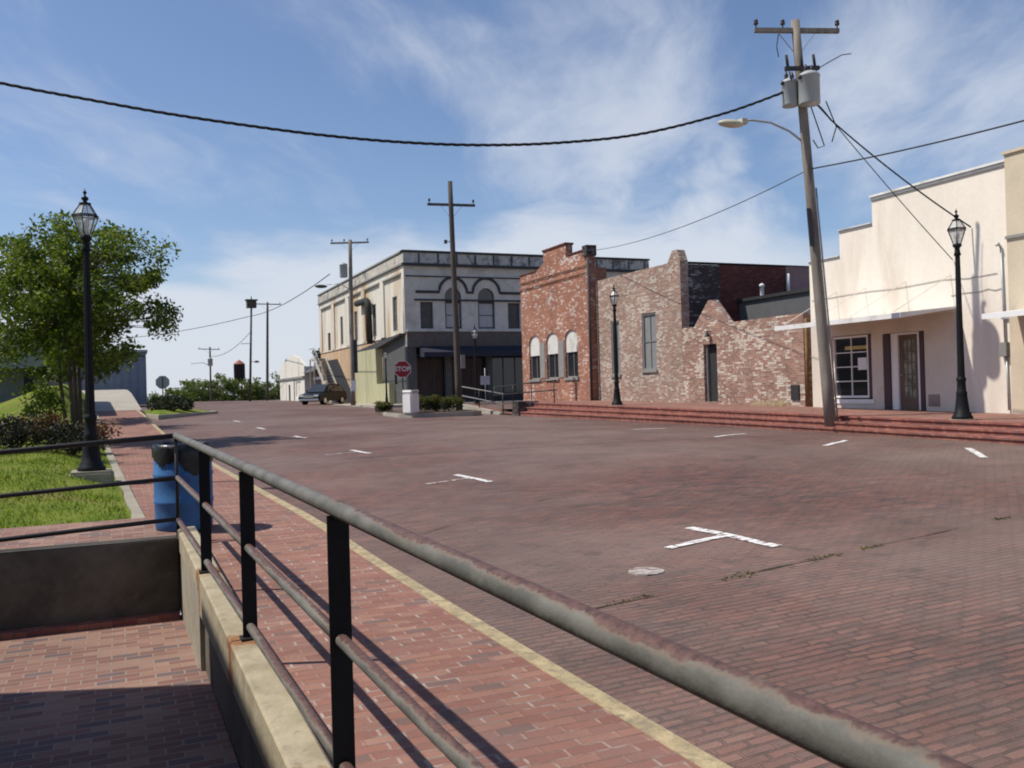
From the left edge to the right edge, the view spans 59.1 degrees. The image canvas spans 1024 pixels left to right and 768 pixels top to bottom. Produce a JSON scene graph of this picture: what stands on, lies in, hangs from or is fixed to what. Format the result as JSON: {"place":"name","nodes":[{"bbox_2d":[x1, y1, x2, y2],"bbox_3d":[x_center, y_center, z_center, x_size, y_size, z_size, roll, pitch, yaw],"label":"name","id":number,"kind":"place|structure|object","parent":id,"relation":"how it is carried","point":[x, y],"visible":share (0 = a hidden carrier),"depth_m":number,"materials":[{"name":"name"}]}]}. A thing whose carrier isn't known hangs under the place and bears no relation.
{"place":"outdoors","nodes":[
{"label":"outdoors","id":0,"kind":"place"},
{"bbox_2d":[0,384,130,528],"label":"lawn","id":1,"kind":"structure","parent":0,"point":[12,406],"depth_m":12.31,"materials":[{"name":"green plant"}]},
{"bbox_2d":[0,409,59,448],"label":"shrub","id":2,"kind":"object","parent":1,"relation":"on","point":[18,432],"visible":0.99,"depth_m":17.54,"materials":[{"name":"green plant"}]},
{"bbox_2d":[12,408,66,443],"bbox_3d":[-10.619,0.984,20.190,1.554,0.882,1.251,-2,0,36],"label":"shrub","id":3,"kind":"object","parent":1,"relation":"on","point":[49,419],"visible":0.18,"depth_m":20.12,"materials":[{"name":"green plant"}]},
{"bbox_2d":[11,374,70,421],"bbox_3d":[-11.956,0.569,23.067,1.150,1.620,1.293,-2,0,31],"label":"shrub","id":4,"kind":"object","parent":1,"relation":"on","point":[46,396],"visible":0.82,"depth_m":22.93,"materials":[{"name":"green plant"}]},
{"bbox_2d":[10,296,134,410],"bbox_3d":[-15.707,-1.052,32.997,3.890,4.596,4.132,-2,0,19],"label":"tree","id":5,"kind":"object","parent":1,"relation":"on","point":[46,362],"visible":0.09,"depth_m":32.98,"materials":[{"name":"green plant"}]},
{"bbox_2d":[35,413,111,454],"bbox_3d":[-8.707,1.038,18.014,1.380,0.937,1.222,-2,0,27],"label":"shrub","id":6,"kind":"object","parent":1,"relation":"on","point":[69,433],"visible":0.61,"depth_m":17.87,"materials":[{"name":"green plant"}]},
{"bbox_2d":[69,468,113,482],"bbox_3d":[-6.571,1.512,14.129,0.650,0.320,0.640,-1,0,-23],"label":"lamp pad","id":7,"kind":"object","parent":1,"relation":"on","point":[105,476],"visible":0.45,"depth_m":13.89,"materials":[{"name":"concrete"}]},
{"bbox_2d":[71,188,105,471],"bbox_3d":[-6.632,-0.858,14.145,0.410,4.420,0.410,-1,0,-23],"label":"street lamp","id":8,"kind":"object","parent":7,"relation":"on","point":[91,459],"visible":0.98,"depth_m":14.09,"materials":[{"name":"metal"}]},
{"bbox_2d":[0,209,183,427],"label":"tree","id":9,"kind":"object","parent":1,"relation":"on","point":[52,290],"visible":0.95,"depth_m":23.60,"materials":[{"name":"green plant"}]},
{"bbox_2d":[80,419,122,451],"bbox_3d":[-9.314,1.226,20.212,1.125,0.918,1.217,-1,0,-23],"label":"shrub","id":10,"kind":"object","parent":1,"relation":"on","point":[104,433],"visible":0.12,"depth_m":20.22,"materials":[{"name":"brown plant"}]},
{"bbox_2d":[0,517,175,549],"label":"brick path","id":11,"kind":"structure","parent":0,"point":[144,531],"depth_m":9.20,"materials":[{"name":"brick"}]},
{"bbox_2d":[82,389,141,410],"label":"concrete path","id":12,"kind":"structure","parent":0,"point":[112,400],"depth_m":46.26,"materials":[{"name":"concrete"}]},
{"bbox_2d":[0,615,240,767],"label":"court floor","id":13,"kind":"structure","parent":0,"point":[136,696],"depth_m":6.22,"materials":[{"name":"brick"}]},
{"bbox_2d":[0,535,179,640],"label":"court back wall","id":14,"kind":"structure","parent":13,"relation":"on","point":[56,589],"depth_m":8.36,"materials":[{"name":"concrete"}]},
{"bbox_2d":[0,433,179,541],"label":"pipe railing","id":15,"kind":"object","parent":14,"relation":"on","point":[82,487],"visible":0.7,"depth_m":8.57,"materials":[{"name":"metal"}]},
{"bbox_2d":[177,526,332,767],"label":"retaining wall","id":16,"kind":"structure","parent":13,"relation":"on","point":[266,723],"depth_m":4.95,"materials":[{"name":"concrete"}]},
{"bbox_2d":[173,433,973,767],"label":"pipe railing","id":17,"kind":"object","parent":16,"relation":"on","point":[827,733],"visible":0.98,"depth_m":2.25,"materials":[{"name":"metal"}]},
{"bbox_2d":[383,350,387,402],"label":"street lamp","id":18,"kind":"object","parent":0,"point":[386,394],"visible":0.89,"depth_m":58.58,"materials":[{"name":"metal"}]},
{"bbox_2d":[95,410,699,767],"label":"sidewalk","id":19,"kind":"structure","parent":0,"point":[485,701],"depth_m":5.01,"materials":[{"name":"brick"}]},
{"bbox_2d":[95,412,144,518],"bbox_3d":[-11.097,1.393,24.568,0.196,1.006,32.078,-1,0,-26],"label":"path edging","id":20,"kind":"object","parent":19,"relation":"on","point":[133,506],"visible":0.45,"depth_m":13.27,"materials":[{"name":"concrete"}]},
{"bbox_2d":[151,441,213,531],"bbox_3d":[-3.456,1.064,9.514,0.611,0.922,0.609,-1,0,-23],"label":"barrel bin","id":21,"kind":"object","parent":19,"relation":"on","point":[164,501],"visible":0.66,"depth_m":9.25,"materials":[{"name":"blue plastic"}]},
{"bbox_2d":[329,400,523,407],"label":"sidewalk","id":22,"kind":"structure","parent":0,"point":[394,406],"depth_m":59.30,"materials":[{"name":"concrete"}]},
{"bbox_2d":[139,400,1023,767],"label":"road","id":23,"kind":"structure","parent":0,"point":[915,638],"depth_m":8.64,"materials":[{"name":"brick"}]},
{"bbox_2d":[142,411,217,419],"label":"curb","id":24,"kind":"structure","parent":23,"relation":"on","point":[164,416],"depth_m":43.38,"materials":[{"name":"concrete"}]},
{"bbox_2d":[144,409,208,414],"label":"island grass","id":25,"kind":"structure","parent":24,"relation":"on","point":[160,412],"depth_m":44.31,"materials":[{"name":"plant"}]},
{"bbox_2d":[146,395,168,410],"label":"shrub","id":26,"kind":"object","parent":25,"relation":"on","point":[153,401],"visible":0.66,"depth_m":45.06,"materials":[{"name":"green plant"}]},
{"bbox_2d":[156,376,168,394],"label":"stop sign","id":27,"kind":"object","parent":25,"relation":"on","point":[162,382],"visible":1,"depth_m":51.99,"materials":[{"name":"metal"}]},
{"bbox_2d":[158,393,182,411],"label":"shrub","id":28,"kind":"object","parent":25,"relation":"on","point":[173,407],"visible":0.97,"depth_m":44.06,"materials":[{"name":"green plant"}]},
{"bbox_2d":[176,397,194,410],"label":"shrub","id":29,"kind":"object","parent":25,"relation":"on","point":[190,403],"visible":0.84,"depth_m":45.48,"materials":[{"name":"green plant"}]},
{"bbox_2d":[298,384,346,404],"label":"parked car","id":30,"kind":"object","parent":23,"relation":"on","point":[322,394],"visible":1,"depth_m":70.34,"materials":[{"name":"blue paint"}]},
{"bbox_2d":[315,238,368,404],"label":"utility pole","id":31,"kind":"object","parent":23,"relation":"on","point":[353,342],"visible":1,"depth_m":59.89,"materials":[{"name":"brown wood"}]},
{"bbox_2d":[252,274,329,315],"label":"overhead cable","id":32,"kind":"object","parent":31,"relation":"attached to","point":[296,296],"visible":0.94,"depth_m":72.39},
{"bbox_2d":[121,316,249,338],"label":"overhead cable","id":33,"kind":"object","parent":32,"relation":"attached to","point":[198,327],"visible":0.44,"depth_m":106.55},
{"bbox_2d":[381,410,481,417],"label":"curb","id":34,"kind":"structure","parent":23,"relation":"on","point":[446,414],"depth_m":37.44,"materials":[{"name":"concrete"}]},
{"bbox_2d":[385,409,476,413],"bbox_3d":[-3.924,1.232,40.692,3.906,0.060,6.840,-1,0,-23],"label":"planting bed","id":35,"kind":"object","parent":34,"relation":"on","point":[422,411],"visible":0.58,"depth_m":38.92,"materials":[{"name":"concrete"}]},
{"bbox_2d":[373,400,393,412],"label":"clipped hedge","id":36,"kind":"object","parent":35,"relation":"on","point":[380,406],"visible":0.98,"depth_m":41.33,"materials":[{"name":"green plant"}]},
{"bbox_2d":[394,361,410,397],"bbox_3d":[-4.828,0.108,40.003,0.739,2.270,0.059,-2,0,-9],"label":"stop sign","id":37,"kind":"object","parent":35,"relation":"on","point":[402,369],"visible":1,"depth_m":39.99,"materials":[{"name":"metal"}]},
{"bbox_2d":[402,390,418,413],"bbox_3d":[-4.138,0.725,37.026,0.512,0.960,0.540,-2,0,35],"label":"litter bin","id":38,"kind":"object","parent":35,"relation":"on","point":[410,401],"visible":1,"depth_m":36.83,"materials":[{"name":"white paint"}]},
{"bbox_2d":[419,393,465,411],"bbox_3d":[-3.303,0.816,38.566,2.635,0.830,1.512,-1,0,-23],"label":"clipped hedge","id":39,"kind":"object","parent":35,"relation":"on","point":[432,403],"visible":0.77,"depth_m":38.24,"materials":[{"name":"green plant"}]},
{"bbox_2d":[427,181,474,409],"bbox_3d":[-2.582,-3.881,40.006,2.120,10.204,0.298,-2,0,3],"label":"utility pole","id":40,"kind":"object","parent":35,"relation":"on","point":[459,361],"visible":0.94,"depth_m":39.92,"materials":[{"name":"brown wood"}]},
{"bbox_2d":[137,410,731,767],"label":"kerb","id":41,"kind":"structure","parent":23,"relation":"on","point":[697,756],"depth_m":4.99,"materials":[{"name":"yellow paint"}]},
{"bbox_2d":[425,478,467,483],"bbox_3d":[-1.008,1.511,14.092,0.757,0.028,0.100,-1,0,-36],"label":"road marking","id":42,"kind":"object","parent":23,"relation":"on","point":[446,481],"visible":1,"depth_m":14.09,"materials":[{"name":"white paint"}]},
{"bbox_2d":[456,474,490,481],"bbox_3d":[-0.629,1.487,14.311,0.120,0.025,1.245,-1,0,-29],"label":"road marking","id":43,"kind":"object","parent":23,"relation":"on","point":[480,479],"visible":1,"depth_m":14.23,"materials":[{"name":"white paint"}]},
{"bbox_2d":[471,324,478,404],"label":"street lamp","id":44,"kind":"object","parent":23,"relation":"on","point":[476,387],"visible":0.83,"depth_m":49.90,"materials":[{"name":"metal"}]},
{"bbox_2d":[481,368,489,405],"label":"parking sign","id":45,"kind":"object","parent":23,"relation":"on","point":[485,380],"visible":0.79,"depth_m":51.66,"materials":[{"name":"metal"}]},
{"bbox_2d":[512,401,538,415],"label":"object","id":46,"kind":"object","parent":23,"relation":"on","point":[518,407],"visible":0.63,"depth_m":37.61,"materials":[{"name":"concrete"}]},
{"bbox_2d":[628,567,664,575],"bbox_3d":[1.119,1.568,7.546,0.304,0.022,0.310,-1,0,-23],"label":"manhole cover","id":47,"kind":"object","parent":23,"relation":"on","point":[644,571],"visible":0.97,"depth_m":7.51,"materials":[{"name":"metal"}]},
{"bbox_2d":[666,535,725,548],"bbox_3d":[1.748,1.496,8.583,0.757,0.026,0.100,-1,0,-36],"label":"road marking","id":48,"kind":"object","parent":23,"relation":"on","point":[694,541],"visible":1,"depth_m":8.57,"materials":[{"name":"white paint"}]},
{"bbox_2d":[686,527,779,546],"bbox_3d":[2.126,1.480,8.803,0.120,0.024,1.245,-1,0,-29],"label":"road marking","id":49,"kind":"object","parent":23,"relation":"on","point":[737,537],"visible":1,"depth_m":8.73,"materials":[{"name":"white paint"}]},
{"bbox_2d":[718,19,850,426],"bbox_3d":[6.567,-3.750,21.339,3.189,9.971,0.708,-2,0,0],"label":"utility pole","id":50,"kind":"object","parent":23,"relation":"on","point":[801,91],"visible":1,"depth_m":21.45,"materials":[{"name":"grey wood"}]},
{"bbox_2d":[0,81,783,146],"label":"overhead cable","id":51,"kind":"object","parent":50,"relation":"attached to","point":[357,138],"visible":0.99,"depth_m":19.54,"materials":[{"name":"rubber"}]},
{"bbox_2d":[590,172,802,250],"bbox_3d":[5.168,-5.407,30.337,0.022,0.923,18.009,-2,0,-12],"label":"overhead cable","id":52,"kind":"object","parent":50,"relation":"attached to","point":[710,215],"visible":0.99,"depth_m":26.52,"materials":[{"name":"rubber"}]},
{"bbox_2d":[819,105,952,259],"bbox_3d":[8.950,-4.867,21.889,3.915,3.717,0.172,-1,0,-16],"label":"overhead cable","id":53,"kind":"object","parent":50,"relation":"attached to","point":[891,190],"visible":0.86,"depth_m":21.96,"materials":[{"name":"rubber"}]},
{"bbox_2d":[817,105,970,227],"bbox_3d":[9.042,-5.206,21.653,4.052,2.962,0.265,-2,0,-9],"label":"overhead cable","id":54,"kind":"object","parent":50,"relation":"attached to","point":[846,133],"visible":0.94,"depth_m":21.66,"materials":[{"name":"rubber"}]},
{"bbox_2d":[811,120,1023,168],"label":"overhead cable","id":55,"kind":"object","parent":50,"relation":"attached to","point":[922,145],"visible":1,"depth_m":18.49,"materials":[{"name":"rubber"}]},
{"bbox_2d":[595,517,1004,608],"bbox_3d":[2.761,1.477,7.782,5.247,0.161,0.056,-1,0,-31],"label":"road seam","id":56,"kind":"object","parent":23,"relation":"on","point":[771,568],"visible":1,"depth_m":7.42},
{"bbox_2d":[606,516,1012,604],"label":"weeds","id":57,"kind":"object","parent":23,"relation":"on","point":[752,573],"visible":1,"depth_m":7.61,"materials":[{"name":"green plant"}]},
{"bbox_2d":[965,448,986,456],"bbox_3d":[7.879,1.162,15.370,0.120,0.025,1.840,-2,0,19],"label":"road marking","id":58,"kind":"object","parent":23,"relation":"on","point":[977,453],"visible":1,"depth_m":15.28,"materials":[{"name":"white paint"}]},
{"bbox_2d":[473,400,1023,421],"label":"terrace","id":59,"kind":"structure","parent":0,"point":[1006,417],"depth_m":24.59,"materials":[{"name":"brick"}]},
{"bbox_2d":[493,380,556,403],"bbox_3d":[0.465,0.388,39.833,0.052,1.020,6.701,-1,0,-23],"label":"ramp railing","id":60,"kind":"object","parent":59,"relation":"on","point":[531,391],"visible":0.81,"depth_m":39.18,"materials":[{"name":"metal"}]},
{"bbox_2d":[519,242,606,401],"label":"red brick shop","id":61,"kind":"structure","parent":59,"relation":"on","point":[558,316],"depth_m":41.47,"materials":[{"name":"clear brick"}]},
{"bbox_2d":[528,336,540,381],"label":"window","id":62,"kind":"structure","parent":61,"relation":"in","point":[534,344],"depth_m":44.47,"materials":[{"name":"white glass"}]},
{"bbox_2d":[545,333,558,380],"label":"window","id":63,"kind":"structure","parent":61,"relation":"in","point":[552,342],"depth_m":42.65,"materials":[{"name":"white glass"}]},
{"bbox_2d":[564,330,578,379],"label":"window","id":64,"kind":"structure","parent":61,"relation":"in","point":[571,338],"depth_m":40.86,"materials":[{"name":"white glass"}]},
{"bbox_2d":[595,250,809,402],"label":"whitewashed brick building","id":65,"kind":"structure","parent":59,"relation":"on","point":[659,308],"depth_m":34.90,"materials":[{"name":"brick"}]},
{"bbox_2d":[610,320,621,376],"bbox_3d":[4.341,-1.459,37.647,0.190,2.340,0.820,-1,0,-23],"label":"window","id":66,"kind":"structure","parent":65,"relation":"in","point":[617,322],"depth_m":37.65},
{"bbox_2d":[641,312,657,372],"bbox_3d":[5.376,-1.612,35.259,0.190,2.320,1.150,-1,0,-23],"label":"window","id":67,"kind":"structure","parent":65,"relation":"in","point":[648,319],"depth_m":35.38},
{"bbox_2d":[682,283,812,406],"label":"brick building","id":68,"kind":"structure","parent":59,"relation":"on","point":[750,356],"depth_m":30.34,"materials":[{"name":"brown brick"}]},
{"bbox_2d":[709,344,717,401],"bbox_3d":[7.161,-0.384,31.727,0.050,2.000,0.730,-1,0,-23],"label":"door","id":69,"kind":"structure","parent":68,"relation":"in","point":[712,348],"depth_m":31.81,"materials":[{"name":"wood"}]},
{"bbox_2d":[750,399,788,405],"bbox_3d":[8.110,0.563,28.496,0.433,0.259,1.798,-1,0,-23],"label":"dry plant","id":70,"kind":"object","parent":59,"relation":"on","point":[770,404],"visible":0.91,"depth_m":28.48,"materials":[{"name":"plant"}]},
{"bbox_2d":[774,159,1011,413],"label":"white stucco shop","id":71,"kind":"structure","parent":59,"relation":"on","point":[890,282],"depth_m":23.21,"materials":[{"name":"paint"}]},
{"bbox_2d":[833,334,868,397],"bbox_3d":[9.637,-0.486,25.629,0.090,1.750,1.350,-1,0,-23],"label":"window","id":72,"kind":"structure","parent":71,"relation":"in","point":[850,353],"depth_m":25.63,"materials":[{"name":"glass"}]},
{"bbox_2d":[899,334,918,409],"bbox_3d":[10.444,-0.307,23.752,0.095,1.985,0.640,-1,0,-23],"label":"door","id":73,"kind":"structure","parent":71,"relation":"in","point":[907,343],"depth_m":23.79,"materials":[{"name":"brown wood"}]},
{"bbox_2d":[982,146,1023,413],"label":"tan stucco building","id":74,"kind":"structure","parent":59,"relation":"on","point":[1014,177],"depth_m":20.68,"materials":[{"name":"white paint"}]},
{"bbox_3d":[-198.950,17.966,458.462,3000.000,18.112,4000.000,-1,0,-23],"label":"ground","id":75,"kind":"structure","parent":0,"visible":0},
{"bbox_2d":[0,338,76,402],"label":"flat roofed building","id":76,"kind":"structure","parent":75,"relation":"on","point":[7,387],"depth_m":35.92,"materials":[{"name":"concrete"}]},
{"bbox_2d":[62,350,147,404],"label":"slate blue building","id":77,"kind":"structure","parent":75,"relation":"on","point":[133,381],"depth_m":74.68,"materials":[{"name":"blue painted corrugated metal"}]},
{"bbox_2d":[158,387,194,401],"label":"tree","id":78,"kind":"object","parent":75,"relation":"on","point":[169,390],"visible":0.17,"depth_m":147.88,"materials":[{"name":"green plant"}]},
{"bbox_2d":[172,378,218,401],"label":"tree","id":79,"kind":"object","parent":75,"relation":"on","point":[184,387],"visible":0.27,"depth_m":150.47,"materials":[{"name":"green plant"}]},
{"bbox_2d":[191,347,219,400],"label":"utility pole","id":80,"kind":"object","parent":75,"relation":"on","point":[210,362],"visible":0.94,"depth_m":129.90,"materials":[{"name":"grey wood"}]},
{"bbox_2d":[183,372,240,401],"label":"tree","id":81,"kind":"object","parent":75,"relation":"on","point":[205,384],"visible":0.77,"depth_m":148.85,"materials":[{"name":"green plant"}]},
{"bbox_2d":[205,385,241,400],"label":"tree","id":82,"kind":"object","parent":75,"relation":"on","point":[221,399],"visible":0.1,"depth_m":154.95,"materials":[{"name":"green plant"}]},
{"bbox_2d":[234,360,244,397],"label":"water tank","id":83,"kind":"object","parent":75,"relation":"on","point":[239,369],"visible":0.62,"depth_m":189.04,"materials":[{"name":"metal"}]},
{"bbox_2d":[223,377,269,400],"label":"tree","id":84,"kind":"object","parent":75,"relation":"on","point":[255,388],"visible":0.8,"depth_m":152.06,"materials":[{"name":"green plant"}]},
{"bbox_2d":[241,296,258,400],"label":"birdhouse pole","id":85,"kind":"object","parent":75,"relation":"on","point":[251,303],"visible":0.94,"depth_m":99.91,"materials":[{"name":"grey wood"}]},
{"bbox_2d":[252,371,279,399],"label":"tree","id":86,"kind":"object","parent":75,"relation":"on","point":[271,397],"visible":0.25,"depth_m":155.89,"materials":[{"name":"green plant"}]},
{"bbox_2d":[257,302,280,400],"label":"utility pole","id":87,"kind":"object","parent":75,"relation":"on","point":[267,304],"visible":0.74,"depth_m":104.91,"materials":[{"name":"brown wood"}]},
{"bbox_2d":[273,375,279,398],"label":"tree","id":88,"kind":"object","parent":75,"relation":"on","point":[278,389],"visible":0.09,"depth_m":155.36,"materials":[{"name":"green plant"}]},
{"bbox_2d":[279,355,319,400],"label":"gabled white building","id":89,"kind":"structure","parent":75,"relation":"on","point":[294,379],"depth_m":95.37,"materials":[{"name":"paint"}]},
{"bbox_2d":[296,381,300,397],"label":"door","id":90,"kind":"structure","parent":89,"relation":"in","point":[298,383],"depth_m":93.97,"materials":[{"name":"white paint"}]},
{"bbox_2d":[304,362,321,383],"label":"timber shed","id":91,"kind":"structure","parent":75,"relation":"on","point":[318,379],"depth_m":88.30,"materials":[{"name":"white paint"}]},
{"bbox_2d":[311,348,320,362],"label":"tree","id":92,"kind":"object","parent":75,"relation":"on","point":[318,354],"visible":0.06,"depth_m":101.24,"materials":[{"name":"green plant"}]},
{"bbox_2d":[450,404,503,414],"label":"ramp kerb","id":93,"kind":"structure","parent":75,"relation":"on","point":[483,410],"depth_m":41.08,"materials":[{"name":"concrete"}]},
{"bbox_2d":[462,386,503,413],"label":"ramp railing","id":94,"kind":"object","parent":93,"relation":"on","point":[479,399],"visible":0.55,"depth_m":40.96,"materials":[{"name":"metal"}]},
{"bbox_2d":[309,250,649,403],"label":"cream corner building","id":95,"kind":"structure","parent":75,"relation":"on","point":[402,305],"depth_m":62.67,"materials":[{"name":"grey paint"}]},
{"bbox_2d":[341,317,342,344],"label":"window","id":96,"kind":"structure","parent":95,"relation":"in","point":[341,317],"depth_m":77.71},
{"bbox_2d":[355,311,357,340],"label":"window","id":97,"kind":"structure","parent":95,"relation":"in","point":[356,325],"depth_m":73.09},
{"bbox_2d":[373,304,376,336],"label":"window","id":98,"kind":"structure","parent":95,"relation":"in","point":[374,306],"depth_m":67.86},
{"bbox_2d":[393,296,397,331],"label":"window","id":99,"kind":"structure","parent":95,"relation":"in","point":[394,298],"depth_m":62.77,"materials":[{"name":"glass"}]},
{"bbox_2d":[420,302,432,328],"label":"window","id":100,"kind":"structure","parent":95,"relation":"in","point":[426,310],"depth_m":60.82,"materials":[{"name":"glass"}]},
{"bbox_2d":[445,288,461,328],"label":"window","id":101,"kind":"structure","parent":95,"relation":"in","point":[448,294],"depth_m":61.49,"materials":[{"name":"grey glass"}]},
{"bbox_2d":[478,288,494,328],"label":"window","id":102,"kind":"structure","parent":95,"relation":"in","point":[486,320],"depth_m":62.53,"materials":[{"name":"grey glass"}]},
{"bbox_2d":[508,303,519,328],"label":"window","id":103,"kind":"structure","parent":95,"relation":"in","point":[513,308],"depth_m":63.36,"materials":[{"name":"glass"}]},
{"bbox_2d":[467,403,511,413],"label":"ramp","id":104,"kind":"structure","parent":75,"relation":"on","point":[499,410],"depth_m":41.52,"materials":[{"name":"concrete"}]},
{"bbox_2d":[520,402,1023,444],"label":"brick steps","id":105,"kind":"structure","parent":75,"relation":"on","point":[1002,432],"depth_m":22.54,"materials":[{"name":"brick"}]},
{"bbox_3d":[9.447,0.793,18.953,0.540,0.120,0.540,-1,0,-23],"label":"lamp pad","id":106,"kind":"object","parent":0,"visible":0},
{"bbox_2d":[947,210,972,418],"bbox_3d":[9.384,-1.478,18.967,0.410,4.420,0.410,-2,0,44],"label":"street lamp","id":107,"kind":"object","parent":106,"relation":"on","point":[962,409],"visible":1,"depth_m":18.92,"materials":[{"name":"metal"}]},
{"bbox_3d":[3.735,0.796,32.087,0.540,0.120,0.540,-1,0,-23],"label":"lamp pad","id":108,"kind":"object","parent":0,"visible":0},
{"bbox_2d":[609,285,622,404],"bbox_3d":[3.673,-1.408,32.100,0.398,4.287,0.398,-2,0,21],"label":"street lamp","id":109,"kind":"object","parent":108,"relation":"on","point":[616,399],"visible":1,"depth_m":32.04,"materials":[{"name":"metal"}]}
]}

